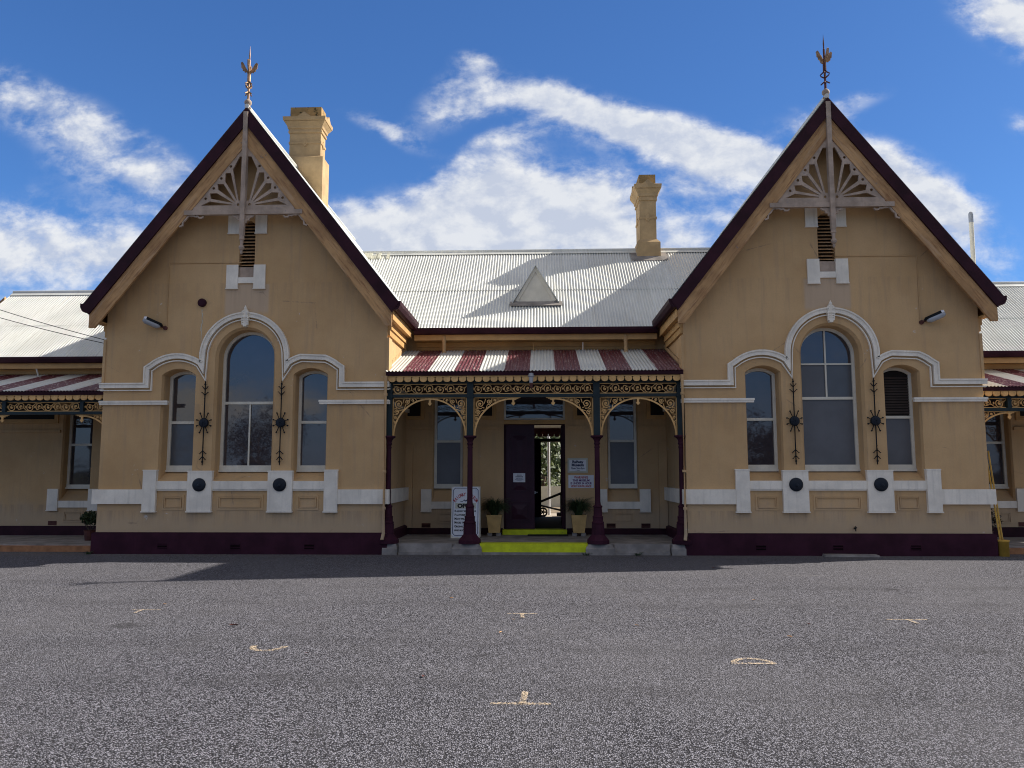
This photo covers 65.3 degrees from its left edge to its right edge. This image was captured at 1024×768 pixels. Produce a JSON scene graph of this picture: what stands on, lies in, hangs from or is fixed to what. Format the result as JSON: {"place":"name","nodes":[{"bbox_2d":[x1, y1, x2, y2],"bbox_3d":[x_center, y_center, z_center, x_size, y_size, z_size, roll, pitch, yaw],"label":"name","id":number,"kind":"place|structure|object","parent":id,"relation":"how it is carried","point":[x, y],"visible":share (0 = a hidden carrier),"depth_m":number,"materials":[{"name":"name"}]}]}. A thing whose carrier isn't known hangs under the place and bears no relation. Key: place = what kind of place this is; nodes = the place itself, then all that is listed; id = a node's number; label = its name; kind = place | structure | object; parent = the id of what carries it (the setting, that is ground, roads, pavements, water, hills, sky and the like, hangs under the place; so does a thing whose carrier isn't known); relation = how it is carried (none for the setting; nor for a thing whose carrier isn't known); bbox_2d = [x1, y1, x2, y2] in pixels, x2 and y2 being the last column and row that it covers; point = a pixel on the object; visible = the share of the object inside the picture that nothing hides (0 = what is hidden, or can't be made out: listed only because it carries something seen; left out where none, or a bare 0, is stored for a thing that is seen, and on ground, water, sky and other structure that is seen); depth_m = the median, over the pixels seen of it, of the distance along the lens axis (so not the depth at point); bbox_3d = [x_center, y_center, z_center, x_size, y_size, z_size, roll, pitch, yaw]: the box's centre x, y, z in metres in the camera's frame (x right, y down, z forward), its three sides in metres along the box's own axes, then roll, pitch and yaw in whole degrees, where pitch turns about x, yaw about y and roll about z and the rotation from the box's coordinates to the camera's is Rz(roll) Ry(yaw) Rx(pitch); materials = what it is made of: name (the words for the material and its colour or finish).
{"place":"outdoors","nodes":[
{"label":"outdoors","id":0,"kind":"place"},
{"bbox_2d":[0,535,90,545],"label":"footpath","id":1,"kind":"structure","parent":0,"point":[69,540],"depth_m":17.87,"materials":[{"name":"concrete"}]},
{"bbox_2d":[79,510,96,540],"bbox_3d":[-9.453,3.169,17.930,0.469,0.669,0.450,3,-7,-28],"label":"potted shrub","id":2,"kind":"object","parent":1,"relation":"on","point":[87,518],"visible":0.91,"depth_m":17.82,"materials":[{"name":"green plant"}]},
{"bbox_2d":[0,552,1023,767],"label":"asphalt forecourt","id":3,"kind":"structure","parent":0,"point":[579,661],"depth_m":6.99,"materials":[{"name":"grey asphalt"}]},
{"bbox_2d":[0,545,89,551],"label":"kerb","id":4,"kind":"structure","parent":3,"relation":"on","point":[31,548],"depth_m":16.71,"materials":[{"name":"concrete"}]},
{"bbox_2d":[822,554,879,556],"bbox_3d":[6.618,3.346,15.586,1.040,0.045,0.220,0,-6,2],"label":"drain cover","id":5,"kind":"object","parent":3,"relation":"on","point":[850,555],"visible":1,"depth_m":15.52,"materials":[{"name":"concrete"}]},
{"bbox_2d":[998,539,1009,556],"bbox_3d":[9.626,3.213,15.642,0.224,0.315,0.224,0,-6,2],"label":"pipe stub","id":6,"kind":"object","parent":3,"relation":"on","point":[1003,549],"visible":1,"depth_m":15.56,"materials":[{"name":"yellow paint"}]},
{"bbox_2d":[987,459,1000,539],"bbox_3d":[9.530,2.303,15.805,0.027,2.040,0.221,6,-8,-42],"label":"steel pole","id":7,"kind":"object","parent":6,"relation":"in","point":[994,505],"visible":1,"depth_m":15.76,"materials":[{"name":"metal"}]},
{"bbox_2d":[987,451,1002,539],"bbox_3d":[9.592,2.325,15.821,0.028,2.000,0.206,5,-8,-36],"label":"steel pole","id":8,"kind":"object","parent":6,"relation":"in","point":[994,488],"visible":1,"depth_m":15.85,"materials":[{"name":"metal"}]},
{"bbox_2d":[1009,548,1023,553],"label":"kerb","id":9,"kind":"structure","parent":3,"relation":"on","point":[1016,550],"depth_m":15.99,"materials":[{"name":"concrete"}]},
{"bbox_2d":[0,0,1023,300],"label":"sky","id":10,"kind":"structure","parent":0,"point":[456,124],"materials":[{"name":"blue"}]},
{"bbox_2d":[541,507,559,512],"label":"rail yard","id":11,"kind":"structure","parent":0,"point":[553,511],"depth_m":34.93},
{"bbox_2d":[534,434,560,485],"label":"tree","id":12,"kind":"object","parent":11,"relation":"on","point":[555,470],"visible":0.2,"depth_m":41.83,"materials":[{"name":"green plant"}]},
{"bbox_2d":[541,486,560,506],"bbox_3d":[1.278,5.447,38.864,60.100,1.030,0.180,0,-6,2],"label":"boundary fence","id":13,"kind":"object","parent":11,"relation":"on","point":[554,501],"depth_m":38.86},
{"bbox_2d":[541,513,560,516],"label":"platform","id":14,"kind":"structure","parent":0,"point":[552,515],"depth_m":27.43,"materials":[{"name":"concrete"}]},
{"bbox_2d":[547,434,549,514],"bbox_3d":[1.294,3.057,28.062,0.090,3.040,0.090,0,-6,2],"label":"platform post","id":15,"kind":"object","parent":14,"relation":"on","point":[548,451],"visible":0.66,"depth_m":28.03,"materials":[{"name":"white metal"}]},
{"bbox_2d":[541,492,560,516],"bbox_3d":[1.338,4.017,26.783,1.114,0.846,0.600,0,-6,2],"label":"luggage trolley","id":16,"kind":"object","parent":14,"relation":"on","point":[548,498],"visible":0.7,"depth_m":26.53,"materials":[{"name":"black metal"}]},
{"bbox_2d":[997,537,1023,547],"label":"footpath","id":17,"kind":"structure","parent":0,"point":[1016,542],"depth_m":17.36,"materials":[{"name":"concrete"}]},
{"bbox_2d":[991,508,1002,533],"bbox_3d":[10.220,3.029,17.223,0.640,0.754,0.642,0,-6,2],"label":"potted shrub","id":18,"kind":"object","parent":17,"relation":"on","point":[993,518],"visible":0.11,"depth_m":17.10,"materials":[{"name":"green plant"}]},
{"bbox_3d":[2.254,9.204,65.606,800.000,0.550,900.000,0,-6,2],"label":"ground","id":19,"kind":"structure","parent":0,"visible":0},
{"bbox_2d":[0,38,1023,555],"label":"railway station","id":20,"kind":"object","parent":19,"relation":"on","point":[768,372],"visible":1,"depth_m":16.54,"materials":[{"name":"paint"}]},
{"bbox_2d":[2,318,101,342],"bbox_3d":[-15.963,-3.287,19.572,15.222,5.392,0.014,-1,-6,11],"label":"service wire","id":21,"kind":"object","parent":20,"relation":"attached to","point":[52,331],"visible":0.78,"depth_m":18.21,"materials":[{"name":"black metal"}]},
{"bbox_2d":[1,310,103,339],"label":"service wire","id":22,"kind":"object","parent":20,"relation":"attached to","point":[52,325],"visible":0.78,"depth_m":18.23,"materials":[{"name":"black metal"}]},
{"bbox_2d":[65,396,93,488],"bbox_3d":[-10.670,1.435,19.865,0.690,2.325,0.125,0,-6,2],"label":"window","id":23,"kind":"structure","parent":20,"relation":"in","point":[80,435],"depth_m":19.86,"materials":[{"name":"glass"}]},
{"bbox_2d":[165,371,195,471],"bbox_3d":[-6.922,0.790,16.880,0.670,2.125,0.125,0,-6,2],"label":"window","id":24,"kind":"structure","parent":20,"relation":"in","point":[182,384],"depth_m":16.89,"materials":[{"name":"glass"}]},
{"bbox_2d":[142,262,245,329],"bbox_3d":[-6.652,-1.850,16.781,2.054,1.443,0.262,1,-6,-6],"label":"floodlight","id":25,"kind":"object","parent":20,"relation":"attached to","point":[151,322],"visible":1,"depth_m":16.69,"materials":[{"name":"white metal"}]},
{"bbox_2d":[198,298,206,338],"bbox_3d":[-6.503,-1.227,16.701,0.176,1.138,0.070,0,-6,2],"label":"alarm bell","id":26,"kind":"object","parent":20,"relation":"attached to","point":[202,302],"visible":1,"depth_m":16.73,"materials":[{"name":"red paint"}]},
{"bbox_2d":[218,332,273,471],"bbox_3d":[-5.539,0.366,16.876,1.180,2.965,0.125,0,-6,2],"label":"window","id":27,"kind":"structure","parent":20,"relation":"in","point":[248,365],"depth_m":16.89,"materials":[{"name":"glass"}]},
{"bbox_2d":[296,371,327,471],"bbox_3d":[-4.154,0.777,16.781,0.670,2.125,0.125,0,-6,2],"label":"window","id":28,"kind":"structure","parent":20,"relation":"in","point":[312,415],"depth_m":16.79,"materials":[{"name":"glass"}]},
{"bbox_2d":[434,398,462,487],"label":"window","id":29,"kind":"structure","parent":20,"relation":"in","point":[448,439],"depth_m":18.94,"materials":[{"name":"glass"}]},
{"bbox_2d":[451,487,480,537],"bbox_3d":[-1.025,2.831,17.674,0.651,1.115,0.454,0,-6,2],"label":"sandwich board","id":30,"kind":"object","parent":20,"relation":"on","point":[458,503],"visible":0.55,"depth_m":17.53,"materials":[{"name":"paint"}]},
{"bbox_2d":[481,496,511,535],"bbox_3d":[-0.394,2.995,18.122,0.894,0.879,0.923,0,-6,2],"label":"potted plant","id":31,"kind":"object","parent":20,"relation":"on","point":[494,517],"visible":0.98,"depth_m":17.95,"materials":[{"name":"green plant"}]},
{"bbox_2d":[513,473,524,481],"bbox_3d":[0.169,2.191,18.675,0.280,0.210,0.008,0,-6,2],"label":"door notice","id":32,"kind":"object","parent":20,"relation":"attached to","point":[518,477],"depth_m":18.67,"materials":[{"name":"white paper"}]},
{"bbox_2d":[506,425,537,528],"bbox_3d":[0.234,2.170,18.718,0.737,2.410,0.075,0,-6,2],"label":"door","id":33,"kind":"structure","parent":20,"relation":"in","point":[519,438],"depth_m":18.70,"materials":[{"name":"red paint"}]},
{"bbox_2d":[528,373,533,387],"bbox_3d":[0.400,-0.071,16.183,0.187,0.310,0.120,12,-14,-63],"label":"porch lantern","id":34,"kind":"object","parent":20,"relation":"hanging from","point":[530,375],"visible":1,"depth_m":16.12,"materials":[{"name":"white glass"}]},
{"bbox_2d":[527,534,568,535],"bbox_3d":[0.813,3.418,18.059,0.920,0.018,0.310,0,-6,2],"label":"door mat","id":35,"kind":"object","parent":20,"relation":"in","point":[547,535],"depth_m":17.92,"materials":[{"name":"rubber"}]},
{"bbox_2d":[560,425,562,528],"bbox_3d":[1.191,2.206,19.054,0.053,2.410,0.650,0,-6,2],"label":"door","id":36,"kind":"structure","parent":20,"relation":"in","point":[561,434],"depth_m":18.81,"materials":[{"name":"black paint"}]},
{"bbox_2d":[560,497,594,535],"bbox_3d":[1.509,2.991,18.031,0.914,0.863,0.926,0,-6,2],"label":"potted plant","id":37,"kind":"object","parent":20,"relation":"on","point":[578,517],"visible":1,"depth_m":17.88,"materials":[{"name":"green plant"}]},
{"bbox_2d":[568,458,587,472],"bbox_3d":[1.530,1.894,18.601,0.470,0.340,0.033,0,-6,2],"label":"museum sign","id":38,"kind":"object","parent":20,"relation":"attached to","point":[577,465],"visible":1,"depth_m":18.59,"materials":[{"name":"white paint"}]},
{"bbox_2d":[568,475,593,487],"bbox_3d":[1.606,2.268,18.567,0.590,0.300,0.014,0,-6,2],"label":"warning sign","id":39,"kind":"object","parent":20,"relation":"attached to","point":[580,481],"visible":1,"depth_m":18.56,"materials":[{"name":"white paint"}]},
{"bbox_2d":[607,392,637,487],"bbox_3d":[2.585,1.293,18.795,0.680,2.305,0.125,0,-6,2],"label":"window","id":40,"kind":"structure","parent":20,"relation":"in","point":[621,421],"depth_m":18.79,"materials":[{"name":"glass"}]},
{"bbox_2d":[745,368,778,470],"bbox_3d":[5.100,0.731,16.450,0.670,2.125,0.125,0,-6,2],"label":"window","id":41,"kind":"structure","parent":20,"relation":"in","point":[760,383],"depth_m":16.46,"materials":[{"name":"glass"}]},
{"bbox_2d":[800,328,860,470],"bbox_3d":[6.484,0.307,16.446,1.180,2.965,0.125,0,-6,2],"label":"window","id":42,"kind":"structure","parent":20,"relation":"in","point":[830,426],"depth_m":16.45,"materials":[{"name":"glass"}]},
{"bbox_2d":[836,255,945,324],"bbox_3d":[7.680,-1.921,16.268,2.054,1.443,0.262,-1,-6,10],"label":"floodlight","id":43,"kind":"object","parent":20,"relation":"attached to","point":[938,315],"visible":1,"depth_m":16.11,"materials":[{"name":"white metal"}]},
{"bbox_2d":[883,367,916,470],"bbox_3d":[7.868,0.717,16.350,0.670,2.125,0.125,0,-6,2],"label":"window","id":44,"kind":"structure","parent":20,"relation":"in","point":[897,381],"depth_m":16.36,"materials":[{"name":"glass"}]},
{"bbox_2d":[984,392,1008,488],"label":"window","id":45,"kind":"structure","parent":20,"relation":"in","point":[995,437],"depth_m":19.06,"materials":[{"name":"glass"}]}
]}

